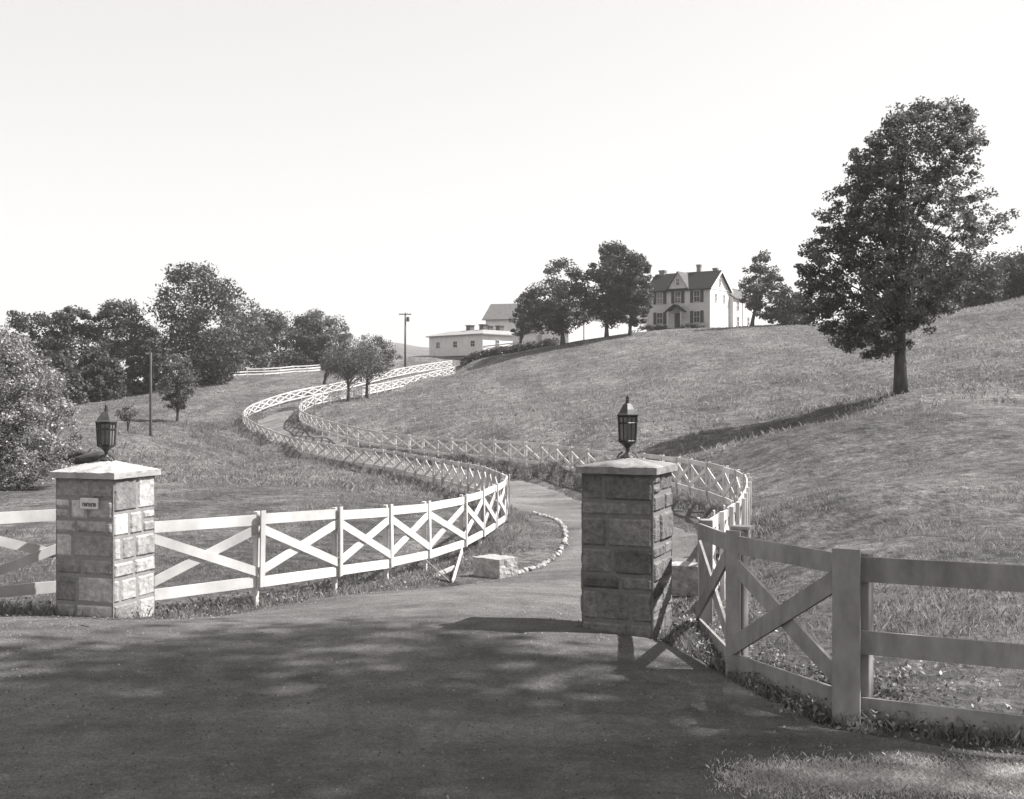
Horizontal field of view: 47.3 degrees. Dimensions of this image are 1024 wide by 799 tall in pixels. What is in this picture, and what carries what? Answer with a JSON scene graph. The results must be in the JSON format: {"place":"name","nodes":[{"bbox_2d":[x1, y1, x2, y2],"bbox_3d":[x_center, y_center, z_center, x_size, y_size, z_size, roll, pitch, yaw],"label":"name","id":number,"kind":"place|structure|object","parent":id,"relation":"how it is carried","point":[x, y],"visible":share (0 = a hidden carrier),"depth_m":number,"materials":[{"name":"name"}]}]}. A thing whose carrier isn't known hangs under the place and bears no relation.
{"place":"outdoors","nodes":[
{"label":"outdoors","id":0,"kind":"place"},
{"bbox_2d":[252,342,428,370],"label":"distant hill","id":1,"kind":"structure","parent":0,"point":[411,350],"depth_m":602.12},
{"bbox_2d":[81,365,697,632],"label":"driveway","id":2,"kind":"structure","parent":0,"point":[527,497],"depth_m":14.61,"materials":[{"name":"grey asphalt"}]},
{"bbox_2d":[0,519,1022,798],"bbox_3d":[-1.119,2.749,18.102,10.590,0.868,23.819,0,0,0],"label":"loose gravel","id":3,"kind":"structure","parent":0,"point":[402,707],"depth_m":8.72,"materials":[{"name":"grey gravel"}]},
{"bbox_2d":[0,617,1023,798],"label":"road","id":4,"kind":"structure","parent":0,"point":[355,666],"depth_m":8.69,"materials":[{"name":"grey asphalt"}]},
{"bbox_2d":[575,457,677,639],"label":"stone pillar","id":5,"kind":"structure","parent":4,"relation":"on","point":[626,541],"depth_m":12.06,"materials":[{"name":"grey stone"}]},
{"bbox_2d":[617,394,638,458],"bbox_3d":[1.224,0.288,12.408,0.236,0.686,0.259,0,0,0],"label":"gate lantern","id":6,"kind":"object","parent":5,"relation":"on","point":[627,416],"visible":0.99,"depth_m":12.34,"materials":[{"name":"metal"}]},
{"bbox_2d":[704,740,1023,798],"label":"verge stubble","id":7,"kind":"object","parent":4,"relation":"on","point":[858,776],"visible":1,"depth_m":7.32,"materials":[{"name":"plant"}]},
{"bbox_2d":[0,297,1023,753],"bbox_3d":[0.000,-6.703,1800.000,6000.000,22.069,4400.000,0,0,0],"label":"pasture ground","id":8,"kind":"structure","parent":0,"point":[812,529],"depth_m":37.29,"materials":[{"name":"plant"}]},
{"bbox_2d":[0,509,55,597],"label":"crossbuck fence","id":9,"kind":"object","parent":8,"relation":"on","point":[37,552],"visible":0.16,"depth_m":14.15,"materials":[{"name":"white paint"}]},
{"bbox_2d":[0,310,70,400],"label":"woodland tree","id":10,"kind":"object","parent":8,"relation":"on","point":[22,323],"visible":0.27,"depth_m":140.79,"materials":[{"name":"grey plant"}]},
{"bbox_2d":[0,325,82,488],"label":"pale bush","id":11,"kind":"object","parent":8,"relation":"on","point":[23,415],"visible":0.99,"depth_m":35.63,"materials":[{"name":"grey plant"}]},
{"bbox_2d":[21,349,94,406],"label":"woodland tree","id":12,"kind":"object","parent":8,"relation":"on","point":[65,366],"visible":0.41,"depth_m":127.24,"materials":[{"name":"grey plant"}]},
{"bbox_2d":[41,305,102,379],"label":"woodland tree","id":13,"kind":"object","parent":8,"relation":"on","point":[69,332],"visible":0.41,"depth_m":143.91,"materials":[{"name":"grey plant"}]},
{"bbox_2d":[49,448,112,467],"bbox_3d":[-16.232,2.222,44.016,2.357,0.806,0.506,0,0,0],"label":"fallen log","id":14,"kind":"object","parent":8,"relation":"on","point":[83,456],"visible":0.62,"depth_m":43.85,"materials":[{"name":"wood"}]},
{"bbox_2d":[70,345,126,401],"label":"woodland tree","id":15,"kind":"object","parent":8,"relation":"on","point":[98,364],"visible":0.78,"depth_m":133.01,"materials":[{"name":"grey plant"}]},
{"bbox_2d":[49,460,160,617],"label":"stone pillar","id":16,"kind":"structure","parent":8,"relation":"on","point":[105,538],"depth_m":13.47,"materials":[{"name":"stone"}]},
{"bbox_2d":[95,403,117,461],"bbox_3d":[-4.787,0.388,13.804,0.256,0.686,0.244,0,0,0],"label":"gate lantern","id":17,"kind":"object","parent":16,"relation":"on","point":[106,423],"visible":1,"depth_m":13.74,"materials":[{"name":"metal"}]},
{"bbox_2d":[90,298,153,392],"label":"woodland tree","id":18,"kind":"object","parent":8,"relation":"on","point":[123,327],"visible":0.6,"depth_m":146.66,"materials":[{"name":"grey plant"}]},
{"bbox_2d":[114,405,138,430],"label":"sapling","id":19,"kind":"object","parent":8,"relation":"on","point":[122,414],"visible":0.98,"depth_m":83.85,"materials":[{"name":"grey plant"}]},
{"bbox_2d":[122,325,174,394],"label":"woodland tree","id":20,"kind":"object","parent":8,"relation":"on","point":[142,349],"visible":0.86,"depth_m":140.81,"materials":[{"name":"grey plant"}]},
{"bbox_2d":[149,353,153,435],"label":"utility pole","id":21,"kind":"object","parent":8,"relation":"on","point":[150,404],"visible":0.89,"depth_m":74.94,"materials":[{"name":"grey wood"}]},
{"bbox_2d":[156,354,199,421],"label":"young tree","id":22,"kind":"object","parent":8,"relation":"on","point":[176,398],"visible":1,"depth_m":94.65,"materials":[{"name":"grey plant"}]},
{"bbox_2d":[138,260,260,386],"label":"woodland tree","id":23,"kind":"object","parent":8,"relation":"on","point":[183,328],"visible":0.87,"depth_m":148.17,"materials":[{"name":"grey plant"}]},
{"bbox_2d":[189,327,249,380],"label":"woodland tree","id":24,"kind":"object","parent":8,"relation":"on","point":[242,361],"visible":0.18,"depth_m":154.58,"materials":[{"name":"grey plant"}]},
{"bbox_2d":[214,297,275,373],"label":"woodland tree","id":25,"kind":"object","parent":8,"relation":"on","point":[260,347],"visible":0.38,"depth_m":183.25,"materials":[{"name":"grey plant"}]},
{"bbox_2d":[244,309,302,369],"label":"woodland tree","id":26,"kind":"object","parent":8,"relation":"on","point":[277,322],"visible":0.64,"depth_m":189.15,"materials":[{"name":"grey plant"}]},
{"bbox_2d":[234,364,320,376],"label":"rail fence","id":27,"kind":"object","parent":8,"relation":"on","point":[279,370],"visible":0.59,"depth_m":169.66,"materials":[{"name":"white paint"}]},
{"bbox_2d":[282,314,327,368],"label":"woodland tree","id":28,"kind":"object","parent":8,"relation":"on","point":[310,332],"visible":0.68,"depth_m":194.20,"materials":[{"name":"grey plant"}]},
{"bbox_2d":[294,308,353,359],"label":"woodland tree","id":29,"kind":"object","parent":8,"relation":"on","point":[331,334],"visible":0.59,"depth_m":196.60,"materials":[{"name":"grey plant"}]},
{"bbox_2d":[155,360,509,604],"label":"crossbuck fence","id":30,"kind":"object","parent":8,"relation":"on","point":[259,530],"visible":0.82,"depth_m":17.87,"materials":[{"name":"white paint"}]},
{"bbox_2d":[319,340,346,392],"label":"orchard tree","id":31,"kind":"object","parent":8,"relation":"on","point":[332,346],"visible":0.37,"depth_m":131.72,"materials":[{"name":"grey plant"}]},
{"bbox_2d":[318,336,387,401],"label":"orchard tree","id":32,"kind":"object","parent":8,"relation":"on","point":[352,363],"visible":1,"depth_m":117.25,"materials":[{"name":"grey plant"}]},
{"bbox_2d":[346,333,402,397],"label":"orchard tree","id":33,"kind":"object","parent":8,"relation":"on","point":[389,352],"visible":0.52,"depth_m":122.78,"materials":[{"name":"grey plant"}]},
{"bbox_2d":[399,313,410,368],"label":"utility pole","id":34,"kind":"object","parent":8,"relation":"on","point":[407,319],"visible":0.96,"depth_m":177.87,"materials":[{"name":"grey wood"}]},
{"bbox_2d":[426,324,513,356],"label":"stable block","id":35,"kind":"structure","parent":8,"relation":"on","point":[469,340],"depth_m":199.23,"materials":[{"name":"white paint"}]},
{"bbox_2d":[470,340,474,346],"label":"window","id":36,"kind":"structure","parent":35,"relation":"in","point":[472,342],"depth_m":196.75,"materials":[{"name":"white"}]},
{"bbox_2d":[472,554,518,578],"bbox_3d":[-0.281,2.849,19.701,0.636,0.433,0.506,0,0,40],"label":"stone block","id":37,"kind":"object","parent":8,"relation":"on","point":[495,566],"depth_m":19.53,"materials":[{"name":"grey stone"}]},
{"bbox_2d":[459,337,559,364],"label":"hedge","id":38,"kind":"object","parent":8,"relation":"on","point":[466,359],"visible":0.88,"depth_m":157.12,"materials":[{"name":"grey plant"}]},
{"bbox_2d":[483,340,538,349],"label":"crossbuck fence","id":39,"kind":"object","parent":8,"relation":"on","point":[496,345],"visible":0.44,"depth_m":184.40,"materials":[{"name":"white paint"}]},
{"bbox_2d":[0,403,1023,752],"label":"grass tufts","id":40,"kind":"object","parent":8,"relation":"on","point":[512,523],"visible":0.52,"depth_m":23.60,"materials":[{"name":"grey plant"}]},
{"bbox_2d":[1,296,1023,497],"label":"hillside grass","id":41,"kind":"structure","parent":8,"relation":"on","point":[327,482],"depth_m":67.88,"materials":[{"name":"plant"}]},
{"bbox_2d":[3,539,1023,746],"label":"broadleaf weeds","id":42,"kind":"object","parent":8,"relation":"on","point":[820,676],"visible":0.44,"depth_m":10.14,"materials":[{"name":"grey plant"}]},
{"bbox_2d":[508,293,536,343],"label":"shade tree","id":43,"kind":"object","parent":8,"relation":"on","point":[522,332],"visible":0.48,"depth_m":164.37,"materials":[{"name":"grey plant"}]},
{"bbox_2d":[299,367,751,605],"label":"crossbuck fence","id":44,"kind":"object","parent":8,"relation":"on","point":[740,506],"visible":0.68,"depth_m":47.51,"materials":[{"name":"white paint"}]},
{"bbox_2d":[511,328,541,344],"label":"gabled shed","id":45,"kind":"structure","parent":8,"relation":"on","point":[531,335],"depth_m":187.71,"materials":[{"name":"white"}]},
{"bbox_2d":[482,302,578,330],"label":"barn","id":46,"kind":"structure","parent":8,"relation":"on","point":[497,314],"depth_m":226.20,"materials":[{"name":"white"}]},
{"bbox_2d":[517,511,568,575],"bbox_3d":[0.749,3.099,26.520,1.086,0.357,13.751,0,0,3],"label":"stone edging","id":47,"kind":"object","parent":8,"relation":"on","point":[564,530],"visible":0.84,"depth_m":23.79,"materials":[{"name":"grey stone"}]},
{"bbox_2d":[518,257,595,344],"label":"shade tree","id":48,"kind":"object","parent":8,"relation":"on","point":[550,314],"visible":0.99,"depth_m":150.58,"materials":[{"name":"grey plant"}]},
{"bbox_2d":[542,306,646,344],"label":"long white shed","id":49,"kind":"structure","parent":8,"relation":"on","point":[592,329],"depth_m":183.69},
{"bbox_2d":[578,240,644,336],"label":"shade tree","id":50,"kind":"object","parent":8,"relation":"on","point":[613,262],"visible":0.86,"depth_m":149.32,"materials":[{"name":"grey plant"}]},
{"bbox_2d":[610,253,654,334],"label":"shade tree","id":51,"kind":"object","parent":8,"relation":"on","point":[635,303],"visible":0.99,"depth_m":147.94,"materials":[{"name":"grey plant"}]},
{"bbox_2d":[632,324,658,332],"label":"foundation shrub","id":52,"kind":"object","parent":8,"relation":"on","point":[642,328],"visible":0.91,"depth_m":163.72,"materials":[{"name":"grey plant"}]},
{"bbox_2d":[643,324,667,329],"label":"foundation shrub","id":53,"kind":"object","parent":8,"relation":"on","point":[660,327],"visible":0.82,"depth_m":162.68,"materials":[{"name":"grey plant"}]},
{"bbox_2d":[680,323,705,328],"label":"foundation shrub","id":54,"kind":"object","parent":8,"relation":"on","point":[690,325],"visible":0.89,"depth_m":160.03,"materials":[{"name":"grey plant"}]},
{"bbox_2d":[672,561,725,595],"bbox_3d":[2.680,2.640,17.001,0.796,0.509,0.516,0,0,20],"label":"stone block","id":55,"kind":"object","parent":8,"relation":"on","point":[684,578],"depth_m":16.83,"materials":[{"name":"grey stone"}]},
{"bbox_2d":[647,264,752,330],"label":"farmhouse","id":56,"kind":"object","parent":8,"relation":"on","point":[706,298],"visible":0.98,"depth_m":163.00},
{"bbox_2d":[653,292,665,304],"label":"window","id":57,"kind":"structure","parent":56,"relation":"in","point":[660,298],"depth_m":164.27,"materials":[{"name":"white glass"}]},
{"bbox_2d":[653,312,665,323],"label":"window","id":58,"kind":"structure","parent":56,"relation":"in","point":[658,318],"depth_m":164.27,"materials":[{"name":"white glass"}]},
{"bbox_2d":[671,291,683,303],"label":"window","id":59,"kind":"structure","parent":56,"relation":"in","point":[676,297],"depth_m":162.64,"materials":[{"name":"white glass"}]},
{"bbox_2d":[675,313,679,327],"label":"front door","id":60,"kind":"structure","parent":56,"relation":"in","point":[677,315],"depth_m":162.68,"materials":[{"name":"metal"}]},
{"bbox_2d":[676,278,679,285],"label":"window","id":61,"kind":"structure","parent":56,"relation":"in","point":[677,279],"depth_m":162.60,"materials":[{"name":"white glass"}]},
{"bbox_2d":[690,290,703,302],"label":"window","id":62,"kind":"structure","parent":56,"relation":"in","point":[697,295],"depth_m":161.02,"materials":[{"name":"white glass"}]},
{"bbox_2d":[690,310,703,322],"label":"window","id":63,"kind":"structure","parent":56,"relation":"in","point":[695,316],"depth_m":161.02,"materials":[{"name":"white glass"}]},
{"bbox_2d":[738,249,792,325],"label":"shade tree","id":64,"kind":"object","parent":8,"relation":"on","point":[758,290],"visible":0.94,"depth_m":145.35,"materials":[{"name":"grey plant"}]},
{"bbox_2d":[695,519,860,724],"bbox_3d":[2.119,2.038,10.718,0.596,1.865,4.299,0,0,-6],"label":"crossbuck fence","id":65,"kind":"object","parent":8,"relation":"on","point":[840,583],"visible":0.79,"depth_m":9.42,"materials":[{"name":"white paint"}]},
{"bbox_2d":[767,291,810,324],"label":"bushy tree","id":66,"kind":"object","parent":8,"relation":"on","point":[790,316],"visible":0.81,"depth_m":142.98,"materials":[{"name":"grey plant"}]},
{"bbox_2d":[793,95,1021,394],"bbox_3d":[15.251,-5.913,45.995,8.542,11.825,7.736,0,0,0],"label":"maple tree","id":67,"kind":"object","parent":8,"relation":"on","point":[895,311],"visible":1,"depth_m":44.79,"materials":[{"name":"grey plant"}]},
{"bbox_2d":[883,271,952,315],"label":"crest tree","id":68,"kind":"object","parent":8,"relation":"on","point":[929,290],"visible":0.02,"depth_m":117.73,"materials":[{"name":"grey plant"}]},
{"bbox_2d":[861,551,1023,740],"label":"plank fence","id":69,"kind":"object","parent":8,"relation":"on","point":[982,576],"visible":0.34,"depth_m":8.44,"materials":[{"name":"white paint"}]},
{"bbox_2d":[924,254,1011,311],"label":"crest tree","id":70,"kind":"object","parent":8,"relation":"on","point":[984,285],"visible":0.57,"depth_m":115.40,"materials":[{"name":"grey plant"}]},
{"bbox_2d":[964,245,1023,301],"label":"crest tree","id":71,"kind":"object","parent":8,"relation":"on","point":[1016,263],"visible":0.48,"depth_m":119.66,"materials":[{"name":"grey plant"}]},
{"bbox_2d":[1013,268,1023,294],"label":"crest tree","id":72,"kind":"object","parent":8,"relation":"on","point":[1020,286],"visible":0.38,"depth_m":119.88,"materials":[{"name":"grey plant"}]},
{"bbox_2d":[0,0,1023,386],"label":"sky","id":73,"kind":"structure","parent":0,"point":[369,163],"materials":[{"name":"white"}]}
]}

